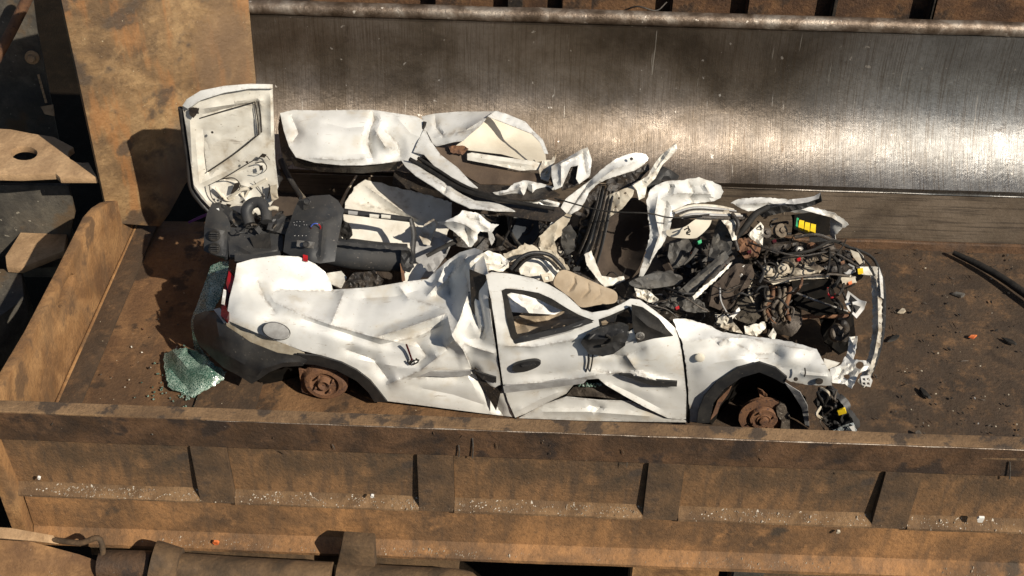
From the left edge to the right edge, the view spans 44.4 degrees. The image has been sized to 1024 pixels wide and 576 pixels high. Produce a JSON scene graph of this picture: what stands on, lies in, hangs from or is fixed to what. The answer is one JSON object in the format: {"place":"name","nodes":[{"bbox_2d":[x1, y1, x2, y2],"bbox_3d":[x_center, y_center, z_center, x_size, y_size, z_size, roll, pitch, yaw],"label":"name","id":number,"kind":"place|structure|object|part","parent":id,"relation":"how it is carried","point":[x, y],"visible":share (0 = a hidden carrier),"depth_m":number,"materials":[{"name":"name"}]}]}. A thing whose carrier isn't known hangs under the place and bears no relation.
{"place":"outdoors","nodes":[
{"label":"outdoors","id":0,"kind":"place"},
{"bbox_2d":[0,0,727,575],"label":"ground","id":1,"kind":"structure","parent":0,"point":[64,94],"depth_m":11.91,"materials":[{"name":"soil"}]},
{"bbox_2d":[0,0,75,276],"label":"machine frame","id":2,"kind":"object","parent":1,"relation":"on","point":[40,206],"visible":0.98,"depth_m":8.85,"materials":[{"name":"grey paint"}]},
{"bbox_2d":[0,233,67,370],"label":"step","id":3,"kind":"object","parent":2,"relation":"attached to","point":[28,252],"visible":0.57,"depth_m":8.56,"materials":[{"name":"brown metal"}]},
{"bbox_2d":[302,0,1023,21],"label":"back frame","id":4,"kind":"object","parent":1,"relation":"on","point":[1000,10],"visible":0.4,"depth_m":8.71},
{"bbox_2d":[628,567,718,575],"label":"support post","id":5,"kind":"object","parent":1,"relation":"on","point":[634,571],"visible":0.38,"depth_m":7.11,"materials":[{"name":"brown metal"}]},
{"bbox_2d":[727,572,764,575],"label":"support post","id":6,"kind":"object","parent":1,"relation":"on","point":[743,574],"visible":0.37,"depth_m":7.09,"materials":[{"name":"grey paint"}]},
{"bbox_2d":[763,573,831,575],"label":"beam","id":7,"kind":"structure","parent":6,"relation":"attached to","point":[770,574],"depth_m":7.10,"materials":[{"name":"brown metal"}]},
{"bbox_2d":[59,221,1023,436],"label":"trough floor","id":8,"kind":"structure","parent":0,"point":[171,262],"depth_m":7.85,"materials":[{"name":"brown metal"}]},
{"bbox_2d":[0,201,136,401],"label":"end plate","id":9,"kind":"object","parent":8,"relation":"on","point":[39,365],"visible":0.81,"depth_m":7.59,"materials":[{"name":"brown metal"}]},
{"bbox_2d":[60,0,255,225],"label":"side plate","id":10,"kind":"object","parent":8,"relation":"on","point":[145,70],"visible":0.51,"depth_m":8.06,"materials":[{"name":"brown metal"}]},
{"bbox_2d":[0,129,97,182],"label":"lug bracket","id":11,"kind":"object","parent":10,"relation":"attached to","point":[51,160],"visible":1,"depth_m":8.38,"materials":[{"name":"brown metal"}]},
{"bbox_2d":[188,213,206,222],"bbox_3d":[-2.153,-0.484,8.624,0.166,0.099,0.010,2,40,1],"label":"purple strip","id":12,"kind":"object","parent":10,"relation":"attached to","point":[197,218],"visible":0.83,"depth_m":8.63,"materials":[{"name":"purple"}]},
{"bbox_2d":[134,261,228,406],"bbox_3d":[-1.901,0.289,7.460,0.658,0.558,0.831,2,40,1],"label":"broken windscreen","id":13,"kind":"object","parent":8,"relation":"on","point":[192,373],"visible":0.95,"depth_m":7.52,"materials":[{"name":"green glass"}]},
{"bbox_2d":[0,400,1023,575],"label":"trough side wall","id":14,"kind":"structure","parent":8,"relation":"on","point":[710,498],"depth_m":6.78,"materials":[{"name":"brown metal"}]},
{"bbox_2d":[90,547,459,568],"bbox_3d":[-1.348,1.508,7.142,2.100,0.085,0.076,2,40,1],"label":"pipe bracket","id":15,"kind":"object","parent":14,"relation":"attached to","point":[399,562],"visible":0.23,"depth_m":7.11,"materials":[{"name":"brown metal"}]},
{"bbox_2d":[335,531,475,575],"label":"support pipe","id":16,"kind":"object","parent":14,"relation":"attached to","point":[357,555],"visible":1,"depth_m":6.85,"materials":[{"name":"brown metal"}]},
{"bbox_2d":[96,541,333,575],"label":"hydraulic ram","id":17,"kind":"object","parent":16,"relation":"attached to","point":[162,558],"visible":0.98,"depth_m":6.80,"materials":[{"name":"brown metal"}]},
{"bbox_2d":[0,527,105,575],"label":"cover plate","id":18,"kind":"object","parent":17,"relation":"attached to","point":[22,557],"visible":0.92,"depth_m":6.85,"materials":[{"name":"brown metal"}]},
{"bbox_2d":[977,516,984,522],"bbox_3d":[2.511,1.237,6.715,0.037,0.042,0.016,2,40,1],"label":"paper tag","id":19,"kind":"object","parent":14,"relation":"on","point":[980,519],"visible":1,"depth_m":6.71,"materials":[{"name":"white paper"}]},
{"bbox_2d":[193,110,885,430],"bbox_3d":[0.209,0.016,7.970,4.183,1.938,2.401,2,40,1],"label":"wrecked car","id":20,"kind":"object","parent":8,"relation":"on","point":[525,295],"visible":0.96,"depth_m":7.37,"materials":[{"name":"white metal"}]},
{"bbox_2d":[204,195,416,272],"bbox_3d":[-1.234,-0.344,7.595,1.319,0.404,0.632,2,40,1],"label":"dashboard","id":21,"kind":"object","parent":20,"relation":"on","point":[316,228],"visible":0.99,"depth_m":7.54,"materials":[{"name":"plastic"}]},
{"bbox_2d":[178,84,278,214],"bbox_3d":[-1.717,-0.815,7.654,0.619,1.017,0.170,2,40,1],"label":"tailgate","id":22,"kind":"object","parent":21,"relation":"on","point":[227,134],"visible":0.97,"depth_m":7.62,"materials":[{"name":"metal"}]},
{"bbox_3d":[0.429,0.383,7.039,1.165,0.984,0.243,2,40,1],"label":"front door","id":23,"kind":"part","parent":20,"relation":"part of","materials":[{"name":"white paint"}]},
{"bbox_2d":[254,173,1023,253],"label":"wear strip","id":24,"kind":"object","parent":8,"relation":"on","point":[951,223],"visible":0.23,"depth_m":8.55,"materials":[{"name":"metal"}]},
{"bbox_2d":[248,0,1023,196],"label":"press blade","id":25,"kind":"object","parent":24,"relation":"on","point":[836,104],"visible":0.82,"depth_m":8.37,"materials":[{"name":"metal"}]},
{"bbox_2d":[887,335,899,341],"bbox_3d":[2.421,0.317,7.942,0.034,0.012,0.117,31,48,32],"label":"rubber strip","id":26,"kind":"object","parent":8,"relation":"on","point":[893,338],"visible":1,"depth_m":7.94,"materials":[{"name":"black rubber"}]},
{"bbox_2d":[898,308,905,313],"bbox_3d":[2.537,0.148,8.148,0.034,0.014,0.069,31,48,31],"label":"beige shard","id":27,"kind":"object","parent":8,"relation":"on","point":[902,310],"visible":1,"depth_m":8.14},
{"bbox_2d":[919,387,930,398],"bbox_3d":[2.490,0.630,7.563,0.037,0.012,0.106,-9,41,-12],"label":"rubber strip","id":28,"kind":"object","parent":8,"relation":"on","point":[924,392],"visible":1,"depth_m":7.56,"materials":[{"name":"black rubber"}]},
{"bbox_2d":[952,292,964,297],"bbox_3d":[2.953,0.036,8.292,0.083,0.015,0.050,24,45,26],"label":"crumpled foil","id":29,"kind":"object","parent":8,"relation":"on","point":[959,294],"visible":1,"depth_m":8.28,"materials":[{"name":"grey metal"}]},
{"bbox_2d":[952,251,1023,297],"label":"rubber hose","id":30,"kind":"object","parent":8,"relation":"on","point":[1006,281],"visible":1,"depth_m":8.40,"materials":[{"name":"black rubber"}]},
{"bbox_2d":[1002,337,1016,344],"bbox_3d":[3.147,0.334,7.938,0.102,0.010,0.038,20,43,21],"label":"rubber strip","id":31,"kind":"object","parent":8,"relation":"on","point":[1009,341],"visible":1,"depth_m":7.93,"materials":[{"name":"black rubber"}]}
]}

